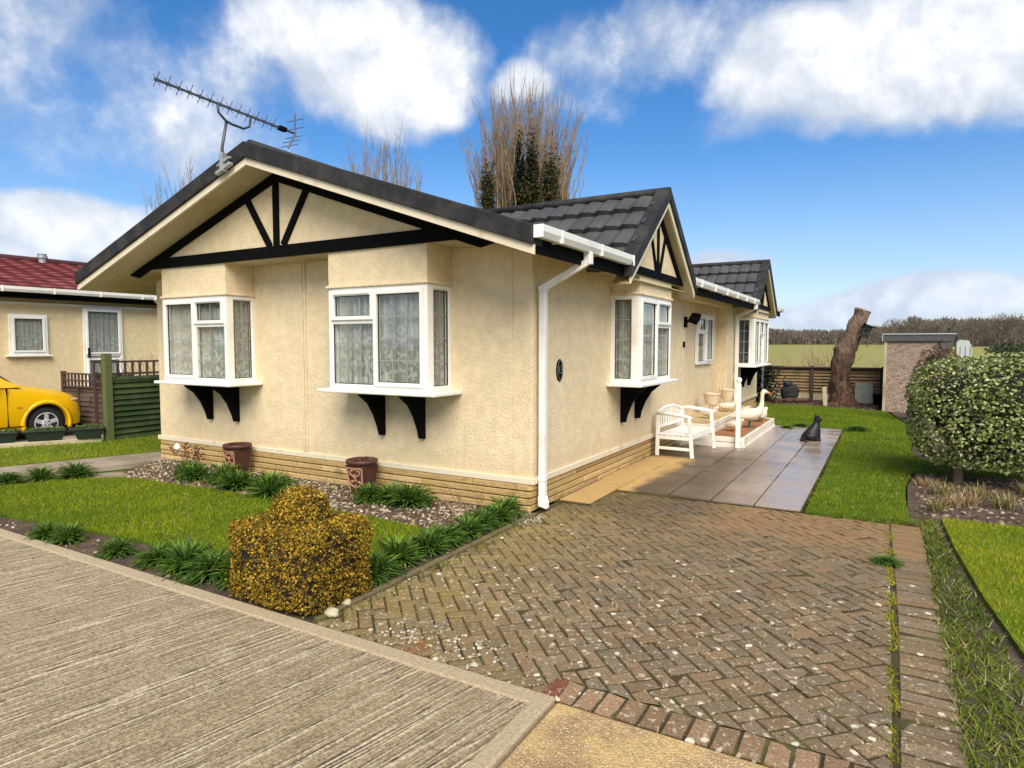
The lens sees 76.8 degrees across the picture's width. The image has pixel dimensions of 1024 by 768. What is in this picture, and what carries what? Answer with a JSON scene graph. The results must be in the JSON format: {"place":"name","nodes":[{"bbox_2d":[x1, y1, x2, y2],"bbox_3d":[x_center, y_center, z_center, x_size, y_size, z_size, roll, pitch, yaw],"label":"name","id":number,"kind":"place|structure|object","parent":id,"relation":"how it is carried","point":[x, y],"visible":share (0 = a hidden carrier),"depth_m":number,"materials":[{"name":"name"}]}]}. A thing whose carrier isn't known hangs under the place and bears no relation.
{"place":"outdoors","nodes":[
{"label":"outdoors","id":0,"kind":"place"},
{"bbox_2d":[0,253,158,411],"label":"park home","id":1,"kind":"object","parent":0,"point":[54,321],"visible":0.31,"depth_m":13.81,"materials":[{"name":"paint"}]},
{"bbox_2d":[5,314,52,356],"bbox_3d":[-9.780,-0.982,13.067,0.100,0.855,0.800,2,4,30],"label":"window","id":2,"kind":"structure","parent":1,"relation":"in","point":[27,333],"depth_m":13.07,"materials":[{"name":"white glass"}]},
{"bbox_2d":[81,307,123,396],"bbox_3d":[-9.045,-0.666,14.327,0.130,2.040,0.820,2,4,30],"label":"door","id":3,"kind":"structure","parent":1,"relation":"in","point":[101,327],"depth_m":14.28,"materials":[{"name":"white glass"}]},
{"bbox_2d":[0,433,161,466],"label":"side lawn","id":4,"kind":"structure","parent":0,"point":[66,458],"depth_m":9.86,"materials":[{"name":"green plant"}]},
{"bbox_2d":[101,353,114,440],"bbox_3d":[-6.838,0.243,10.925,0.110,1.520,0.120,2,4,30],"label":"fence post","id":5,"kind":"object","parent":4,"relation":"on","point":[107,392],"visible":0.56,"depth_m":10.89,"materials":[{"name":"green wood"}]},
{"bbox_2d":[112,374,160,439],"bbox_3d":[-6.114,0.341,12.181,0.069,1.094,2.755,2,4,30],"label":"garden fence","id":6,"kind":"object","parent":4,"relation":"on","point":[136,404],"visible":0.34,"depth_m":11.33,"materials":[{"name":"green wood"}]},
{"bbox_2d":[15,428,154,441],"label":"neighbour drive","id":7,"kind":"structure","parent":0,"point":[68,434],"depth_m":11.58,"materials":[{"name":"grey concrete"}]},
{"bbox_2d":[0,376,81,431],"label":"parked car","id":8,"kind":"object","parent":7,"relation":"on","point":[23,407],"visible":0.89,"depth_m":11.09,"materials":[{"name":"yellow metal"}]},
{"bbox_2d":[0,437,101,447],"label":"drive kerb","id":9,"kind":"structure","parent":7,"relation":"on","point":[38,443],"depth_m":10.48,"materials":[{"name":"concrete"}]},
{"bbox_2d":[0,428,19,443],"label":"plant trough","id":10,"kind":"object","parent":9,"relation":"on","point":[8,435],"visible":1,"depth_m":10.21,"materials":[{"name":"green plastic"}]},
{"bbox_2d":[23,426,66,441],"bbox_3d":[-7.598,0.799,10.514,0.561,0.240,0.260,-2,4,-31],"label":"plant trough","id":11,"kind":"object","parent":9,"relation":"on","point":[36,434],"visible":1,"depth_m":10.44,"materials":[{"name":"green plastic"}]},
{"bbox_2d":[72,423,104,438],"bbox_3d":[-7.068,0.777,10.790,0.446,0.250,0.260,-2,4,-28],"label":"plant trough","id":12,"kind":"object","parent":9,"relation":"on","point":[85,431],"visible":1,"depth_m":10.71,"materials":[{"name":"green plastic"}]},
{"bbox_2d":[60,371,135,437],"bbox_3d":[-7.669,0.353,11.912,2.350,1.140,0.080,2,4,30],"label":"trellis fence","id":13,"kind":"object","parent":7,"relation":"on","point":[86,404],"visible":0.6,"depth_m":12.10,"materials":[{"name":"brown wood"}]},
{"bbox_2d":[91,353,158,439],"bbox_3d":[-6.478,0.143,12.250,0.120,1.518,2.820,2,4,30],"label":"trellis","id":14,"kind":"object","parent":7,"relation":"on","point":[117,373],"visible":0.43,"depth_m":11.40,"materials":[{"name":"brown wood"}]},
{"bbox_2d":[0,451,170,478],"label":"side path","id":15,"kind":"structure","parent":0,"point":[111,463],"depth_m":8.90,"materials":[{"name":"beige concrete"}]},
{"bbox_2d":[0,476,429,554],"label":"front lawn","id":16,"kind":"structure","parent":0,"point":[95,532],"depth_m":6.27,"materials":[{"name":"green plant"}]},
{"bbox_2d":[0,536,526,767],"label":"road","id":17,"kind":"structure","parent":0,"point":[101,668],"depth_m":3.06,"materials":[{"name":"beige concrete"}]},
{"bbox_2d":[0,528,554,767],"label":"road edge","id":18,"kind":"object","parent":17,"relation":"on","point":[497,750],"visible":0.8,"depth_m":3.41,"materials":[{"name":"beige concrete"}]},
{"bbox_2d":[0,460,529,621],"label":"front bed","id":19,"kind":"object","parent":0,"point":[89,546],"visible":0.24,"depth_m":5.37,"materials":[{"name":"soil"}]},
{"bbox_2d":[0,470,30,484],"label":"clump plant","id":20,"kind":"object","parent":19,"relation":"on","point":[8,478],"visible":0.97,"depth_m":7.62,"materials":[{"name":"green plant"}]},
{"bbox_2d":[19,465,57,482],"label":"clump plant","id":21,"kind":"object","parent":19,"relation":"on","point":[40,474],"visible":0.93,"depth_m":7.74,"materials":[{"name":"green plant"}]},
{"bbox_2d":[22,521,66,540],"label":"clump plant","id":22,"kind":"object","parent":19,"relation":"on","point":[41,533],"visible":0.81,"depth_m":5.49,"materials":[{"name":"green plant"}]},
{"bbox_2d":[42,520,89,545],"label":"clump plant","id":23,"kind":"object","parent":19,"relation":"on","point":[67,534],"visible":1,"depth_m":5.37,"materials":[{"name":"green plant"}]},
{"bbox_2d":[53,461,97,480],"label":"clump plant","id":24,"kind":"object","parent":19,"relation":"on","point":[73,471],"visible":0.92,"depth_m":7.90,"materials":[{"name":"green plant"}]},
{"bbox_2d":[91,537,140,560],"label":"clump plant","id":25,"kind":"object","parent":19,"relation":"on","point":[120,548],"visible":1,"depth_m":5.04,"materials":[{"name":"green plant"}]},
{"bbox_2d":[129,541,182,570],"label":"clump plant","id":26,"kind":"object","parent":19,"relation":"on","point":[144,558],"visible":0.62,"depth_m":4.82,"materials":[{"name":"green plant"}]},
{"bbox_2d":[150,533,216,580],"bbox_3d":[-2.382,1.232,4.698,0.446,0.265,0.510,-2,4,-28],"label":"clump plant","id":27,"kind":"object","parent":19,"relation":"on","point":[179,554],"visible":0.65,"depth_m":4.64,"materials":[{"name":"green plant"}]},
{"bbox_2d":[167,442,204,464],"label":"rose bush","id":28,"kind":"object","parent":19,"relation":"on","point":[177,447],"visible":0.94,"depth_m":8.64,"materials":[{"name":"brown plant"}]},
{"bbox_2d":[167,462,212,482],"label":"clump plant","id":29,"kind":"object","parent":19,"relation":"on","point":[193,472],"visible":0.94,"depth_m":7.83,"materials":[{"name":"green plant"}]},
{"bbox_2d":[169,547,230,587],"bbox_3d":[-2.115,1.267,4.594,0.582,0.209,0.592,-1,4,-10],"label":"clump plant","id":30,"kind":"object","parent":19,"relation":"on","point":[201,568],"visible":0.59,"depth_m":4.51,"materials":[{"name":"green plant"}]},
{"bbox_2d":[200,459,243,486],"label":"clump plant","id":31,"kind":"object","parent":19,"relation":"on","point":[211,478],"visible":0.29,"depth_m":7.60,"materials":[{"name":"green plant"}]},
{"bbox_2d":[206,547,242,592],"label":"clump plant","id":32,"kind":"object","parent":19,"relation":"on","point":[226,582],"visible":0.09,"depth_m":4.40,"materials":[{"name":"green plant"}]},
{"bbox_2d":[210,469,258,491],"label":"clump plant","id":33,"kind":"object","parent":19,"relation":"on","point":[232,481],"visible":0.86,"depth_m":7.30,"materials":[{"name":"green plant"}]},
{"bbox_2d":[241,470,293,500],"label":"clump plant","id":34,"kind":"object","parent":19,"relation":"on","point":[269,485],"visible":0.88,"depth_m":6.92,"materials":[{"name":"green plant"}]},
{"bbox_2d":[222,482,378,617],"bbox_3d":[-1.376,1.018,4.216,0.868,0.764,0.700,2,4,30],"label":"clipped bush","id":35,"kind":"object","parent":19,"relation":"on","point":[299,550],"visible":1,"depth_m":4.04,"materials":[{"name":"yellow plant"}]},
{"bbox_2d":[122,458,522,527],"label":"bed gravel","id":36,"kind":"structure","parent":19,"relation":"on","point":[349,502],"depth_m":6.67,"materials":[{"name":"beige gravel"}]},
{"bbox_2d":[222,442,251,473],"bbox_3d":[-3.489,0.945,8.214,0.350,0.412,0.350,2,4,34],"label":"terracotta planter","id":37,"kind":"object","parent":36,"relation":"on","point":[235,452],"visible":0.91,"depth_m":8.14,"materials":[{"name":"brown ceramic"}]},
{"bbox_2d":[345,456,377,494],"bbox_3d":[-1.653,1.010,7.118,0.350,0.415,0.350,2,4,28],"label":"terracotta planter","id":38,"kind":"object","parent":19,"relation":"on","point":[362,470],"visible":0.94,"depth_m":7.03,"materials":[{"name":"brown ceramic"}]},
{"bbox_2d":[345,481,388,505],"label":"clump plant","id":39,"kind":"object","parent":19,"relation":"on","point":[366,493],"visible":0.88,"depth_m":6.76,"materials":[{"name":"green plant"}]},
{"bbox_2d":[360,547,406,586],"bbox_3d":[-0.983,1.270,4.549,0.515,0.208,0.506,1,4,11],"label":"clump plant","id":40,"kind":"object","parent":19,"relation":"on","point":[382,569],"visible":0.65,"depth_m":4.52,"materials":[{"name":"green plant"}]},
{"bbox_2d":[369,480,405,505],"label":"clump plant","id":41,"kind":"object","parent":19,"relation":"on","point":[381,499],"visible":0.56,"depth_m":6.70,"materials":[{"name":"green plant"}]},
{"bbox_2d":[370,533,429,572],"bbox_3d":[-0.862,1.240,4.839,0.510,0.234,0.446,-3,5,-44],"label":"clump plant","id":42,"kind":"object","parent":19,"relation":"on","point":[405,551],"visible":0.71,"depth_m":4.83,"materials":[{"name":"green plant"}]},
{"bbox_2d":[382,481,440,510],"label":"clump plant","id":43,"kind":"object","parent":19,"relation":"on","point":[412,496],"visible":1,"depth_m":6.55,"materials":[{"name":"green plant"}]},
{"bbox_2d":[403,525,454,560],"bbox_3d":[-0.682,1.237,5.117,0.449,0.206,0.424,2,4,24],"label":"clump plant","id":44,"kind":"object","parent":19,"relation":"on","point":[431,540],"visible":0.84,"depth_m":5.09,"materials":[{"name":"green plant"}]},
{"bbox_2d":[417,521,474,550],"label":"clump plant","id":45,"kind":"object","parent":19,"relation":"on","point":[452,530],"visible":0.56,"depth_m":5.34,"materials":[{"name":"green plant"}]},
{"bbox_2d":[449,512,492,540],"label":"clump plant","id":46,"kind":"object","parent":19,"relation":"on","point":[473,526],"visible":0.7,"depth_m":5.55,"materials":[{"name":"green plant"}]},
{"bbox_2d":[460,507,503,530],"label":"clump plant","id":47,"kind":"object","parent":19,"relation":"on","point":[490,521],"visible":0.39,"depth_m":5.77,"materials":[{"name":"green plant"}]},
{"bbox_2d":[478,502,519,527],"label":"clump plant","id":48,"kind":"object","parent":19,"relation":"on","point":[503,514],"visible":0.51,"depth_m":5.94,"materials":[{"name":"green plant"}]},
{"bbox_2d":[481,494,529,521],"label":"clump plant","id":49,"kind":"object","parent":19,"relation":"on","point":[512,505],"visible":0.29,"depth_m":6.18,"materials":[{"name":"green plant"}]},
{"bbox_2d":[30,406,912,513],"bbox_3d":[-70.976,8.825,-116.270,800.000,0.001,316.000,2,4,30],"label":"ground","id":50,"kind":"structure","parent":0,"point":[540,508],"depth_m":8.26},
{"bbox_2d":[75,139,783,511],"bbox_3d":[0.696,-1.082,13.191,7.207,3.889,14.246,2,4,30],"label":"park home","id":51,"kind":"object","parent":50,"relation":"on","point":[319,321],"visible":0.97,"depth_m":7.49,"materials":[{"name":"paint"}]},
{"bbox_2d":[154,263,262,421],"bbox_3d":[-3.978,-0.504,8.400,1.560,2.010,0.495,2,4,30],"label":"bay window","id":52,"kind":"structure","parent":51,"relation":"in","point":[218,298],"depth_m":8.24,"materials":[{"name":"paint"}]},
{"bbox_2d":[152,71,303,175],"bbox_3d":[-3.090,-2.783,7.133,0.283,0.955,1.849,2,4,28],"label":"television aerial","id":53,"kind":"object","parent":51,"relation":"attached to","point":[224,164],"visible":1,"depth_m":7.04,"materials":[{"name":"metal"}]},
{"bbox_2d":[317,243,461,438],"bbox_3d":[-1.330,-0.410,6.870,1.600,2.010,0.495,2,4,30],"label":"bay window","id":54,"kind":"structure","parent":51,"relation":"in","point":[401,320],"depth_m":6.72,"materials":[{"name":"paint"}]},
{"bbox_2d":[606,276,677,421],"bbox_3d":[1.749,-0.431,8.500,0.455,1.853,1.570,2,4,30],"label":"bay window","id":55,"kind":"structure","parent":51,"relation":"in","point":[639,363],"depth_m":8.23,"materials":[{"name":"paint"}]},
{"bbox_2d":[694,314,713,364],"bbox_3d":[3.877,-0.892,12.951,0.094,0.980,1.280,2,4,30],"label":"window","id":56,"kind":"structure","parent":51,"relation":"in","point":[704,330],"depth_m":12.91,"materials":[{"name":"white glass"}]},
{"bbox_2d":[737,308,770,386],"bbox_3d":[5.841,-0.863,15.552,0.455,1.853,2.260,2,4,30],"label":"bay window","id":57,"kind":"structure","parent":51,"relation":"in","point":[753,328],"depth_m":15.22,"materials":[{"name":"paint"}]},
{"bbox_2d":[757,366,883,399],"bbox_3d":[8.169,-0.038,19.705,5.620,1.070,0.160,2,4,30],"label":"back fence","id":58,"kind":"object","parent":50,"relation":"on","point":[811,381],"visible":0.3,"depth_m":19.19,"materials":[{"name":"brown wood"}]},
{"bbox_2d":[882,333,956,412],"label":"garden shed","id":59,"kind":"structure","parent":50,"relation":"on","point":[902,352],"depth_m":15.81,"materials":[{"name":"concrete"}]},
{"bbox_2d":[955,340,971,373],"bbox_3d":[10.838,-0.176,15.497,0.360,1.759,0.420,2,4,30],"label":"plastic cover","id":60,"kind":"object","parent":50,"relation":"on","point":[963,348],"visible":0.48,"depth_m":15.31,"materials":[{"name":"white plastic"}]},
{"bbox_2d":[977,342,1023,374],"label":"boundary hedge","id":61,"kind":"object","parent":50,"relation":"on","point":[1008,349],"visible":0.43,"depth_m":15.10,"materials":[{"name":"green plant"}]},
{"bbox_2d":[0,0,1023,331],"label":"sky","id":62,"kind":"structure","parent":0,"point":[871,151],"materials":[{"name":"blue"}]},
{"bbox_2d":[317,491,731,692],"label":"driveway","id":63,"kind":"structure","parent":0,"point":[682,514],"depth_m":4.35,"materials":[{"name":"brown brick"}]},
{"bbox_2d":[367,513,545,682],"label":"dropped gravel","id":64,"kind":"structure","parent":63,"relation":"on","point":[458,655],"depth_m":3.61,"materials":[{"name":"white gravel"}]},
{"bbox_2d":[498,703,768,767],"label":"apron slab","id":65,"kind":"structure","parent":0,"point":[559,735],"depth_m":2.64,"materials":[{"name":"beige concrete"}]},
{"bbox_2d":[310,492,962,767],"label":"driveway bed","id":66,"kind":"object","parent":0,"point":[901,724],"visible":0.08,"depth_m":3.56,"materials":[{"name":"brown brick"}]},
{"bbox_2d":[314,513,536,621],"bbox_3d":[-0.472,1.353,5.076,0.055,0.054,2.790,2,4,30],"label":"bed edging","id":67,"kind":"object","parent":66,"relation":"on","point":[368,594],"visible":0.53,"depth_m":4.72,"materials":[{"name":"grey concrete"}]},
{"bbox_2d":[405,524,968,767],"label":"driveway border","id":68,"kind":"object","parent":66,"relation":"on","point":[922,692],"visible":0.8,"depth_m":2.96,"materials":[{"name":"brown brick"}]},
{"bbox_2d":[554,425,842,513],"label":"patio","id":69,"kind":"structure","parent":0,"point":[768,456],"depth_m":8.15,"materials":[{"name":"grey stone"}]},
{"bbox_2d":[655,403,715,458],"bbox_3d":[2.643,0.675,9.803,0.593,0.710,1.160,2,4,33],"label":"garden bench","id":70,"kind":"object","parent":69,"relation":"on","point":[690,433],"visible":1,"depth_m":9.60,"materials":[{"name":"white wood"}]},
{"bbox_2d":[679,405,750,434],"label":"deck","id":71,"kind":"structure","parent":69,"relation":"on","point":[721,417],"depth_m":11.59,"materials":[{"name":"beige wood"}]},
{"bbox_2d":[703,367,720,412],"bbox_3d":[3.808,0.119,12.311,0.326,0.889,0.326,2,4,30],"label":"tub planter","id":72,"kind":"object","parent":71,"relation":"on","point":[711,398],"visible":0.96,"depth_m":12.24,"materials":[{"name":"ceramic"}]},
{"bbox_2d":[719,365,734,402],"bbox_3d":[4.485,0.048,13.477,0.326,0.889,0.326,2,4,30],"label":"tub planter","id":73,"kind":"object","parent":71,"relation":"on","point":[727,393],"visible":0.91,"depth_m":13.40,"materials":[{"name":"ceramic"}]},
{"bbox_2d":[674,418,774,447],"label":"deck","id":74,"kind":"structure","parent":69,"relation":"on","point":[726,436],"depth_m":10.74,"materials":[{"name":"white wood"}]},
{"bbox_2d":[730,389,770,427],"bbox_3d":[4.224,0.433,11.452,0.704,0.694,0.248,0,4,5],"label":"goose ornament","id":75,"kind":"object","parent":74,"relation":"on","point":[749,415],"visible":0.86,"depth_m":11.38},
{"bbox_2d":[735,377,741,447],"bbox_3d":[3.555,0.453,10.137,0.086,1.118,0.086,2,4,30],"label":"newel post","id":76,"kind":"object","parent":69,"relation":"on","point":[738,412],"visible":1,"depth_m":10.11,"materials":[{"name":"white wood"}]},
{"bbox_2d":[800,414,821,441],"bbox_3d":[5.043,0.744,10.904,0.398,0.451,0.310,0,4,2],"label":"cat","id":77,"kind":"object","parent":69,"relation":"on","point":[812,432],"visible":1,"depth_m":10.86},
{"bbox_2d":[566,505,891,767],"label":"driveway","id":78,"kind":"structure","parent":0,"point":[802,710],"depth_m":3.66,"materials":[{"name":"brown brick"}]},
{"bbox_2d":[868,554,906,569],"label":"weed","id":79,"kind":"object","parent":78,"relation":"on","point":[886,560],"visible":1,"depth_m":4.85,"materials":[{"name":"green plant"}]},
{"bbox_2d":[881,530,903,766],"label":"joint grass","id":80,"kind":"structure","parent":78,"relation":"on","point":[889,649],"depth_m":3.31,"materials":[{"name":"green plant"}]},
{"bbox_2d":[755,398,879,410],"bbox_3d":[7.665,0.553,18.349,4.900,0.056,2.750,2,4,30],"label":"tree bed","id":81,"kind":"object","parent":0,"point":[830,406],"visible":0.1,"depth_m":17.44,"materials":[{"name":"soil"}]},
{"bbox_2d":[755,365,791,402],"bbox_3d":[7.190,-0.003,18.508,1.584,1.116,1.048,2,4,30],"label":"ivy post","id":82,"kind":"object","parent":81,"relation":"on","point":[762,383],"visible":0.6,"depth_m":18.34,"materials":[{"name":"green plant"}]},
{"bbox_2d":[780,380,798,397],"bbox_3d":[8.167,0.244,18.999,0.524,0.720,0.442,2,4,30],"label":"boulder","id":83,"kind":"object","parent":81,"relation":"on","point":[791,391],"visible":0.75,"depth_m":18.85,"materials":[{"name":"grey stone"}]},
{"bbox_2d":[827,307,870,406],"bbox_3d":[9.007,-0.701,17.416,0.899,2.723,0.941,-1,4,-18],"label":"tree stump","id":84,"kind":"object","parent":81,"relation":"on","point":[840,388],"visible":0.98,"depth_m":17.29,"materials":[{"name":"brown wood"}]},
{"bbox_2d":[855,383,872,403],"bbox_3d":[9.801,0.272,17.990,0.440,0.580,0.134,2,4,30],"label":"paving slab","id":85,"kind":"object","parent":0,"point":[863,392],"depth_m":17.97,"materials":[{"name":"grey concrete"}]},
{"bbox_2d":[754,403,1023,525],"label":"back lawn","id":86,"kind":"structure","parent":0,"point":[870,515],"depth_m":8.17,"materials":[{"name":"green plant"}]},
{"bbox_2d":[333,430,921,619],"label":"edge grass","id":87,"kind":"structure","parent":86,"relation":"on","point":[888,522],"depth_m":5.61,"materials":[{"name":"green plant"}]},
{"bbox_2d":[767,345,1023,372],"bbox_3d":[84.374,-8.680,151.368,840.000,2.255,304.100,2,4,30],"label":"field","id":88,"kind":"structure","parent":0,"point":[874,353],"depth_m":76.44,"materials":[{"name":"green plant"}]},
{"bbox_2d":[141,148,218,214],"bbox_3d":[-18.740,-6.992,37.431,4.982,12.901,4.493,2,4,30],"label":"bare tree","id":89,"kind":"object","parent":88,"relation":"on","point":[159,204],"visible":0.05,"depth_m":37.19,"materials":[{"name":"brown plant"}]},
{"bbox_2d":[340,115,423,190],"bbox_3d":[-7.046,-7.363,35.472,4.579,13.880,5.214,2,4,30],"label":"bare tree","id":90,"kind":"object","parent":88,"relation":"on","point":[386,176],"visible":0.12,"depth_m":34.80,"materials":[{"name":"plant"}]},
{"bbox_2d":[457,65,589,209],"bbox_3d":[0.498,-7.191,29.574,6.146,14.256,5.553,2,4,30],"label":"bare tree","id":91,"kind":"object","parent":88,"relation":"on","point":[539,182],"visible":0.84,"depth_m":28.02,"materials":[{"name":"brown plant"}]},
{"bbox_2d":[781,332,863,366],"bbox_3d":[9.840,-0.599,20.255,1.881,2.138,2.315,-1,4,-14],"label":"bare shrub","id":92,"kind":"object","parent":88,"relation":"on","point":[818,361],"visible":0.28,"depth_m":20.54,"materials":[{"name":"brown plant"}]},
{"bbox_2d":[768,319,1001,344],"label":"wood","id":93,"kind":"object","parent":88,"relation":"on","point":[778,336],"visible":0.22,"depth_m":187.52,"materials":[{"name":"brown plant"}]},
{"bbox_2d":[899,316,927,333],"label":"distant tree","id":94,"kind":"object","parent":88,"relation":"on","point":[912,323],"visible":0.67,"depth_m":131.54,"materials":[{"name":"brown plant"}]},
{"bbox_2d":[908,314,1023,346],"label":"wood","id":95,"kind":"object","parent":88,"relation":"on","point":[950,324],"visible":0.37,"depth_m":131.72,"materials":[{"name":"brown plant"}]},
{"bbox_2d":[954,317,989,346],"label":"distant tree","id":96,"kind":"object","parent":88,"relation":"on","point":[971,325],"visible":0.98,"depth_m":126.73,"materials":[{"name":"brown plant"}]},
{"bbox_2d":[983,312,1017,344],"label":"distant tree","id":97,"kind":"object","parent":88,"relation":"on","point":[992,320],"visible":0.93,"depth_m":124.64,"materials":[{"name":"plant"}]},
{"bbox_2d":[1000,313,1023,346],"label":"distant tree","id":98,"kind":"object","parent":88,"relation":"on","point":[1013,320],"visible":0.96,"depth_m":123.34,"materials":[{"name":"plant"}]},
{"bbox_2d":[890,412,1023,460],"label":"hedge bed","id":99,"kind":"object","parent":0,"point":[901,416],"visible":0.18,"depth_m":11.45,"materials":[{"name":"soil"}]},
{"bbox_2d":[910,345,968,419],"bbox_3d":[8.932,0.006,13.493,1.059,1.680,0.934,2,4,30],"label":"round bush","id":100,"kind":"object","parent":99,"relation":"on","point":[937,355],"visible":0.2,"depth_m":13.36,"materials":[{"name":"green plant"}]},
{"bbox_2d":[903,516,1023,767],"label":"verge","id":101,"kind":"structure","parent":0,"point":[1016,656],"depth_m":3.37,"materials":[{"name":"green plant"}]},
{"bbox_2d":[907,473,1023,526],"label":"back bed","id":102,"kind":"object","parent":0,"point":[912,499],"visible":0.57,"depth_m":6.83,"materials":[{"name":"soil"}]},
{"bbox_2d":[919,479,965,497],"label":"grass tuft","id":103,"kind":"object","parent":102,"relation":"on","point":[941,491],"visible":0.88,"depth_m":7.04,"materials":[{"name":"plant"}]},
{"bbox_2d":[904,355,1023,483],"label":"variegated bush","id":104,"kind":"object","parent":102,"relation":"on","point":[974,417],"visible":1,"depth_m":7.35,"materials":[{"name":"green plant"}]},
{"bbox_2d":[981,489,1023,511],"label":"grass tuft","id":105,"kind":"object","parent":102,"relation":"on","point":[1007,503],"visible":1,"depth_m":6.47,"materials":[{"name":"beige plant"}]},
{"bbox_2d":[941,516,1023,659],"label":"neighbour lawn","id":106,"kind":"structure","parent":0,"point":[1001,623],"depth_m":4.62,"materials":[{"name":"green plant"}]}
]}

